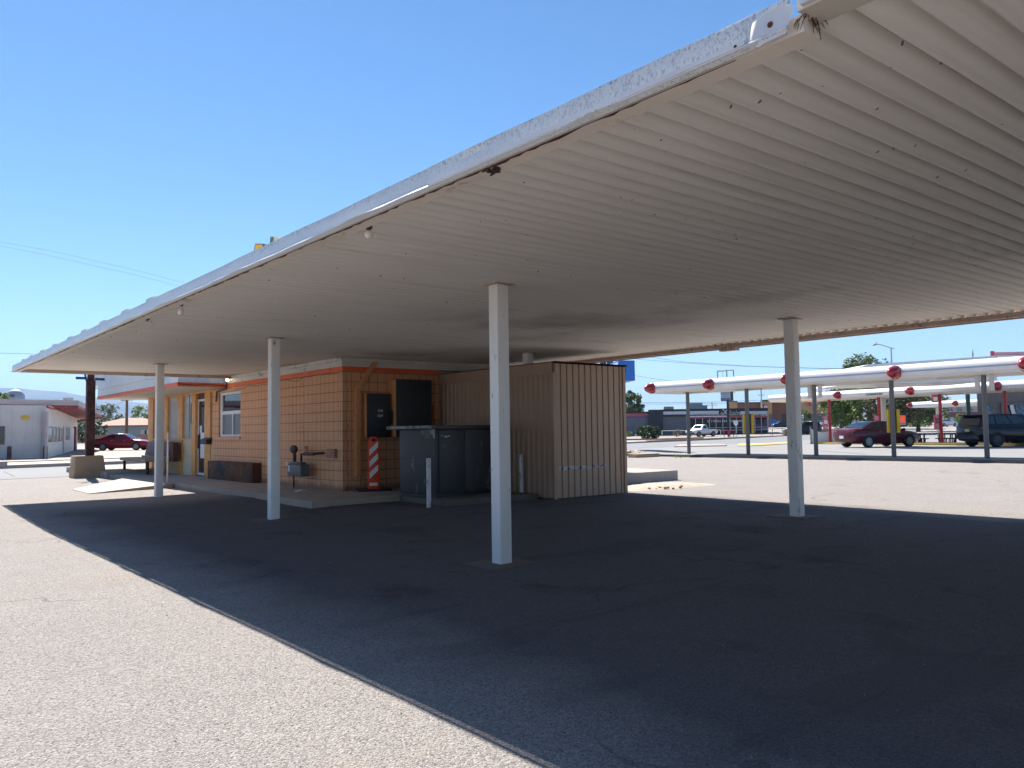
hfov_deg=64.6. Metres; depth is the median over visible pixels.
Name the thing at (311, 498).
walkway
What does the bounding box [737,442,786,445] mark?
traffic island
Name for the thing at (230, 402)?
window frame
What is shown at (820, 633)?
ground
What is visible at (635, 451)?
rock pile
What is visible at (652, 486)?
dirt
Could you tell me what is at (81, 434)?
bush
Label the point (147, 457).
bench
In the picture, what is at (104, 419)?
tree
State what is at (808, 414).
tree
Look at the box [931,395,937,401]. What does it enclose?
menu board
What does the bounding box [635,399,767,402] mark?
overhead wire
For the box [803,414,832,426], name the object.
shop window
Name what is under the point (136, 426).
house
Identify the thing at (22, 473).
street
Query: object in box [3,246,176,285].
overhead wire
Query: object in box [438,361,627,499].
storage shed
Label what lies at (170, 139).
sky
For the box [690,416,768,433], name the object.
shop window
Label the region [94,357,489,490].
snack bar
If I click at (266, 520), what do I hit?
footing
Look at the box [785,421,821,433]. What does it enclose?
parked suv
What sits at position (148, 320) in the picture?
spiral bulb
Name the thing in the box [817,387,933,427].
tree
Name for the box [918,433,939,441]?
picnic table
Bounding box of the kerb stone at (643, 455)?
[628,453,659,457]
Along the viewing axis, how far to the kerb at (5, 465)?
35.88 m
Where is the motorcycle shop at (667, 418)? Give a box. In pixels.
[626,403,768,435]
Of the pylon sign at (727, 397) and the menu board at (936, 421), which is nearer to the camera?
the menu board at (936, 421)
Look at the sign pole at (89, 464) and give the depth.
25.81 m
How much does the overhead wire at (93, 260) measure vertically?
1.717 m
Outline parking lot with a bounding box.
[627,435,1023,459]
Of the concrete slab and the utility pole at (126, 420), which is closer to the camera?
the concrete slab
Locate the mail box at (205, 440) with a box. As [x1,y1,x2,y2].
[200,437,210,443]
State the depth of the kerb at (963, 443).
47.62 m
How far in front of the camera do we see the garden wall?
127.90 m
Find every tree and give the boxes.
[0,392,10,398]
[77,414,112,430]
[97,402,123,420]
[130,405,147,429]
[626,390,644,411]
[801,409,810,420]
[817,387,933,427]
[818,388,864,428]
[842,352,890,420]
[889,395,951,431]
[954,413,961,422]
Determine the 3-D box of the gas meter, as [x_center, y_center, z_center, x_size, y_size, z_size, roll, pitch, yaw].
[-4.465,1.776,17.361,1.192,0.928,0.283,-4,-5,43]
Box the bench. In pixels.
[120,442,178,474]
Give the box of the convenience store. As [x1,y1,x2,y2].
[729,400,832,427]
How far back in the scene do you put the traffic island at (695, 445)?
53.65 m
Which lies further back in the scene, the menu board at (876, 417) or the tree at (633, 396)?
the tree at (633, 396)
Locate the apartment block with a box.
[932,406,977,424]
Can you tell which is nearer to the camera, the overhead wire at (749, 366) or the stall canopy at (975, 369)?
the stall canopy at (975, 369)
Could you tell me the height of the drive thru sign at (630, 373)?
5.450 m
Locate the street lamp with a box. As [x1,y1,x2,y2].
[872,342,894,362]
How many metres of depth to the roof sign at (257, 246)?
25.98 m
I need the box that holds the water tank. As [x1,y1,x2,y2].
[7,389,24,398]
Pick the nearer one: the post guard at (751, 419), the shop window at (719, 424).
the post guard at (751, 419)
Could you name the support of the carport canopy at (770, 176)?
on the ground
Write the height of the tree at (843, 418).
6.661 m
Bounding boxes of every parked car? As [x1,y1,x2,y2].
[95,434,147,450]
[833,421,919,447]
[932,419,957,426]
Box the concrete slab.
[627,468,677,482]
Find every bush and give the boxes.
[77,423,84,442]
[95,420,107,434]
[635,425,659,438]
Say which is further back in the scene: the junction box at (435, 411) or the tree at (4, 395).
the tree at (4, 395)
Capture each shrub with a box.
[673,429,681,436]
[907,420,931,426]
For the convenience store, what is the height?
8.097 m
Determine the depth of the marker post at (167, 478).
20.79 m
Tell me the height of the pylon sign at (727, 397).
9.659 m
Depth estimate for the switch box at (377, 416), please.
16.81 m
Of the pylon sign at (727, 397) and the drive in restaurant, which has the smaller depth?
the drive in restaurant
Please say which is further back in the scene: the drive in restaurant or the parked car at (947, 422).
the parked car at (947, 422)
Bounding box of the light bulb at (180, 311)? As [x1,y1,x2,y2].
[178,304,183,314]
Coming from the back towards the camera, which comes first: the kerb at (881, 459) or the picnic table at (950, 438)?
the picnic table at (950, 438)
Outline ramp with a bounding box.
[72,477,172,493]
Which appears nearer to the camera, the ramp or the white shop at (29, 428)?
the ramp
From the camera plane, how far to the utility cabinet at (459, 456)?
14.87 m
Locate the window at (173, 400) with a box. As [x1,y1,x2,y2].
[169,397,176,437]
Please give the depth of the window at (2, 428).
42.39 m
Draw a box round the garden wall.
[77,434,147,442]
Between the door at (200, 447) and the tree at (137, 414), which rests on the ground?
the tree at (137, 414)
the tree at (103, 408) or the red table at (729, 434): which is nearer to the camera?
the red table at (729, 434)
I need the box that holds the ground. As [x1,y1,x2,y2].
[0,425,1023,767]
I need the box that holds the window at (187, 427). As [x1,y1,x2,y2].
[184,395,191,437]
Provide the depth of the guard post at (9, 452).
42.12 m
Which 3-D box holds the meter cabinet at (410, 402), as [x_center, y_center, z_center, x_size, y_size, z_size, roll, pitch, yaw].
[-2.180,0.521,17.360,0.885,1.215,0.333,2,-4,-39]
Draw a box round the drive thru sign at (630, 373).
[600,360,634,382]
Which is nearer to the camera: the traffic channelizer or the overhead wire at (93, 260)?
the traffic channelizer
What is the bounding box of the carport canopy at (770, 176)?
[10,0,1023,563]
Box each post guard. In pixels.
[743,414,753,433]
[886,409,900,432]
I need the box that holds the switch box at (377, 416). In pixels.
[363,393,392,437]
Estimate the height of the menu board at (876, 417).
0.435 m
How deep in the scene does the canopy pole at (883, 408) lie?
52.95 m
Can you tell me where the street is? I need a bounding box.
[0,428,928,479]
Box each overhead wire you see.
[3,242,182,282]
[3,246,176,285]
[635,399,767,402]
[640,359,829,368]
[651,357,846,368]
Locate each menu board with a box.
[823,416,827,429]
[874,415,878,420]
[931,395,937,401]
[933,415,938,428]
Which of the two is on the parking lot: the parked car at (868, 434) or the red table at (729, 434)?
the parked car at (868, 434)
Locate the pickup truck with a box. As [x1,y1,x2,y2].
[685,425,717,436]
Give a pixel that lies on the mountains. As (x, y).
(40, 395)
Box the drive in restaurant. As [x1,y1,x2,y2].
[816,351,1023,442]
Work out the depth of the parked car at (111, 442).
63.88 m
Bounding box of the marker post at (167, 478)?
[166,433,168,481]
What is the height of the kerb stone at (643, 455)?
0.160 m
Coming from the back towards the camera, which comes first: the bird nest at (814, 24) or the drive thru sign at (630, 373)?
the drive thru sign at (630, 373)
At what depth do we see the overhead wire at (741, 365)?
119.99 m
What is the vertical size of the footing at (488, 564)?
0.101 m
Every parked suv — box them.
[771,421,786,426]
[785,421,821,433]
[956,414,1023,446]
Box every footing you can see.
[249,515,297,523]
[463,557,539,570]
[767,513,825,519]
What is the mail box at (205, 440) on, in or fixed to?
attached to the snack bar
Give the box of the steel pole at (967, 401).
[965,394,970,414]
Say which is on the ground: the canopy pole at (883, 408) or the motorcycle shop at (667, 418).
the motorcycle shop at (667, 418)
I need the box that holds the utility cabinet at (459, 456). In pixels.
[387,425,490,497]
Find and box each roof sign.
[254,244,265,249]
[270,236,278,242]
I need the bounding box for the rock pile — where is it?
[627,449,647,454]
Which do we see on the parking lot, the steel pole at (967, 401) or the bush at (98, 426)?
the steel pole at (967, 401)
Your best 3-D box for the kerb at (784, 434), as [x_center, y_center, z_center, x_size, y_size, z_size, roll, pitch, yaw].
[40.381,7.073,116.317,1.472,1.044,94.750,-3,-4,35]
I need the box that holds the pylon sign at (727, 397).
[717,370,734,435]
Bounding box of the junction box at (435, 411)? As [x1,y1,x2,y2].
[432,404,439,424]
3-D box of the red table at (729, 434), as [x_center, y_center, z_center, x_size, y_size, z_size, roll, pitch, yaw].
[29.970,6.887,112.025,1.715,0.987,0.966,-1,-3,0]
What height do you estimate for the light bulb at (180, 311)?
0.161 m
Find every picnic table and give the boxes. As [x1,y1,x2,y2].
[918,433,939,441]
[922,433,956,441]
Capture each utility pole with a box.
[121,400,132,433]
[758,390,763,415]
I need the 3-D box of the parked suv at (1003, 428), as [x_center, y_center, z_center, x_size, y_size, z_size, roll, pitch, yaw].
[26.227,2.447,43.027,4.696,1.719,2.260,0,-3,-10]
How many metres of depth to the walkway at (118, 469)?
25.90 m
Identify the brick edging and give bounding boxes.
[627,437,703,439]
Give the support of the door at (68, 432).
in the white shop at (29, 428)
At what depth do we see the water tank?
189.17 m
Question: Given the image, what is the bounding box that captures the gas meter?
[286,445,324,487]
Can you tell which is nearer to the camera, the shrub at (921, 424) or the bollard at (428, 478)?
the bollard at (428, 478)
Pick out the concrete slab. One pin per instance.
(634, 475)
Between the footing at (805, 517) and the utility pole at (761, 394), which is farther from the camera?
the utility pole at (761, 394)
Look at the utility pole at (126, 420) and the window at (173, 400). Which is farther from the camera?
the utility pole at (126, 420)
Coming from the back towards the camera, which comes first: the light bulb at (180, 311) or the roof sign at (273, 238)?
the roof sign at (273, 238)
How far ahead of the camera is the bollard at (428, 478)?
13.78 m
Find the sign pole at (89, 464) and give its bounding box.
[69,374,105,477]
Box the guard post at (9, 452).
[7,446,11,458]
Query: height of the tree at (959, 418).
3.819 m
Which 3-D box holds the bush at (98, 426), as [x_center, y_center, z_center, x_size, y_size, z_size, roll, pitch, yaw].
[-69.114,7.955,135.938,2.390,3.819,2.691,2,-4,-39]
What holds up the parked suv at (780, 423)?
on the ground
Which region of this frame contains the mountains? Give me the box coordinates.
[0,388,925,433]
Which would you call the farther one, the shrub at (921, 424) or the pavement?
the shrub at (921, 424)
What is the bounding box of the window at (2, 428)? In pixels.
[0,426,4,443]
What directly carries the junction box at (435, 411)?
attached to the snack bar
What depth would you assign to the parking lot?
39.02 m
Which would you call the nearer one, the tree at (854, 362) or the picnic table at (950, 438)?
the picnic table at (950, 438)
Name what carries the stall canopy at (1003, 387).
on the parking lot
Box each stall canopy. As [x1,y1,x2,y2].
[644,356,1023,458]
[768,380,1023,442]
[906,399,976,437]
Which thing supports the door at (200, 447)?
in the snack bar
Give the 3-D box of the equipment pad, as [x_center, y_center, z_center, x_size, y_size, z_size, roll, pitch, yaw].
[-0.814,2.168,15.139,2.159,0.200,1.640,2,-4,-39]
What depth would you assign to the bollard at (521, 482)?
15.56 m
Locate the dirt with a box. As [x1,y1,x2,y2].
[628,482,715,490]
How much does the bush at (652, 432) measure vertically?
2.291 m
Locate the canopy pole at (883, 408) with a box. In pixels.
[880,398,885,420]
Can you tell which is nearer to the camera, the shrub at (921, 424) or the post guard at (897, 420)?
the post guard at (897, 420)
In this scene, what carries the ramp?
on the ground
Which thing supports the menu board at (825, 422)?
attached to the stall canopy at (1003, 387)
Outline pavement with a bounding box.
[0,446,145,462]
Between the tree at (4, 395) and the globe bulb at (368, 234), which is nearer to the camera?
the globe bulb at (368, 234)
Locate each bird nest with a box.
[482,166,500,175]
[793,14,827,38]
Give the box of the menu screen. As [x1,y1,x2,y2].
[886,414,906,426]
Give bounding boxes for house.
[96,418,147,434]
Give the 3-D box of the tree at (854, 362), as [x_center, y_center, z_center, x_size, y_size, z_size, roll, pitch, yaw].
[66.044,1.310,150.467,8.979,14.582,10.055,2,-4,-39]
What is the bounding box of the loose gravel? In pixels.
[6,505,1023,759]
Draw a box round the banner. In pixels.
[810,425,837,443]
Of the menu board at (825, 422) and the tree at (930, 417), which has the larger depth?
the tree at (930, 417)
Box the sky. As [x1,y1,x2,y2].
[0,0,1023,420]
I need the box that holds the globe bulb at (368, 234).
[364,226,372,238]
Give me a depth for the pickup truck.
117.43 m
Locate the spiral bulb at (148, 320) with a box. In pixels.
[146,318,153,327]
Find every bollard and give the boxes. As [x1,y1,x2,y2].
[426,458,430,507]
[519,454,523,492]
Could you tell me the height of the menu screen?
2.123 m
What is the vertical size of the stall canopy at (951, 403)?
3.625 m
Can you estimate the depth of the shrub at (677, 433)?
118.95 m
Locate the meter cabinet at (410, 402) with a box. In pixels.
[388,379,431,436]
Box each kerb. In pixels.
[0,441,647,468]
[646,429,828,442]
[659,454,1023,463]
[812,442,1023,445]
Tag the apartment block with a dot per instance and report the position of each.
(952, 411)
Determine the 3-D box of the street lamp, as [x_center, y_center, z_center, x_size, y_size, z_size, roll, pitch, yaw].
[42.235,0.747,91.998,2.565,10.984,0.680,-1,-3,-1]
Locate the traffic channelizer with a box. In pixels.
[356,437,392,491]
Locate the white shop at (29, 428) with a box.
[0,398,102,458]
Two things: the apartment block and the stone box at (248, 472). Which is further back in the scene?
the apartment block
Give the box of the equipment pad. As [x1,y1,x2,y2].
[400,491,537,506]
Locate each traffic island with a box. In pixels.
[674,444,725,446]
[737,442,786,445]
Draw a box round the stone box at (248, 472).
[208,461,260,482]
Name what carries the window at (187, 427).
in the snack bar
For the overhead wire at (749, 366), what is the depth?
123.99 m
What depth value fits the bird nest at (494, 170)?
4.60 m
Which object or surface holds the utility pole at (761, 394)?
on the ground
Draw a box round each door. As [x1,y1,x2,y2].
[63,426,73,452]
[197,399,204,474]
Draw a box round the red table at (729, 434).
[723,430,733,436]
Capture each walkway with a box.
[66,464,153,477]
[110,473,401,508]
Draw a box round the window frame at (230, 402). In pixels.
[220,391,240,436]

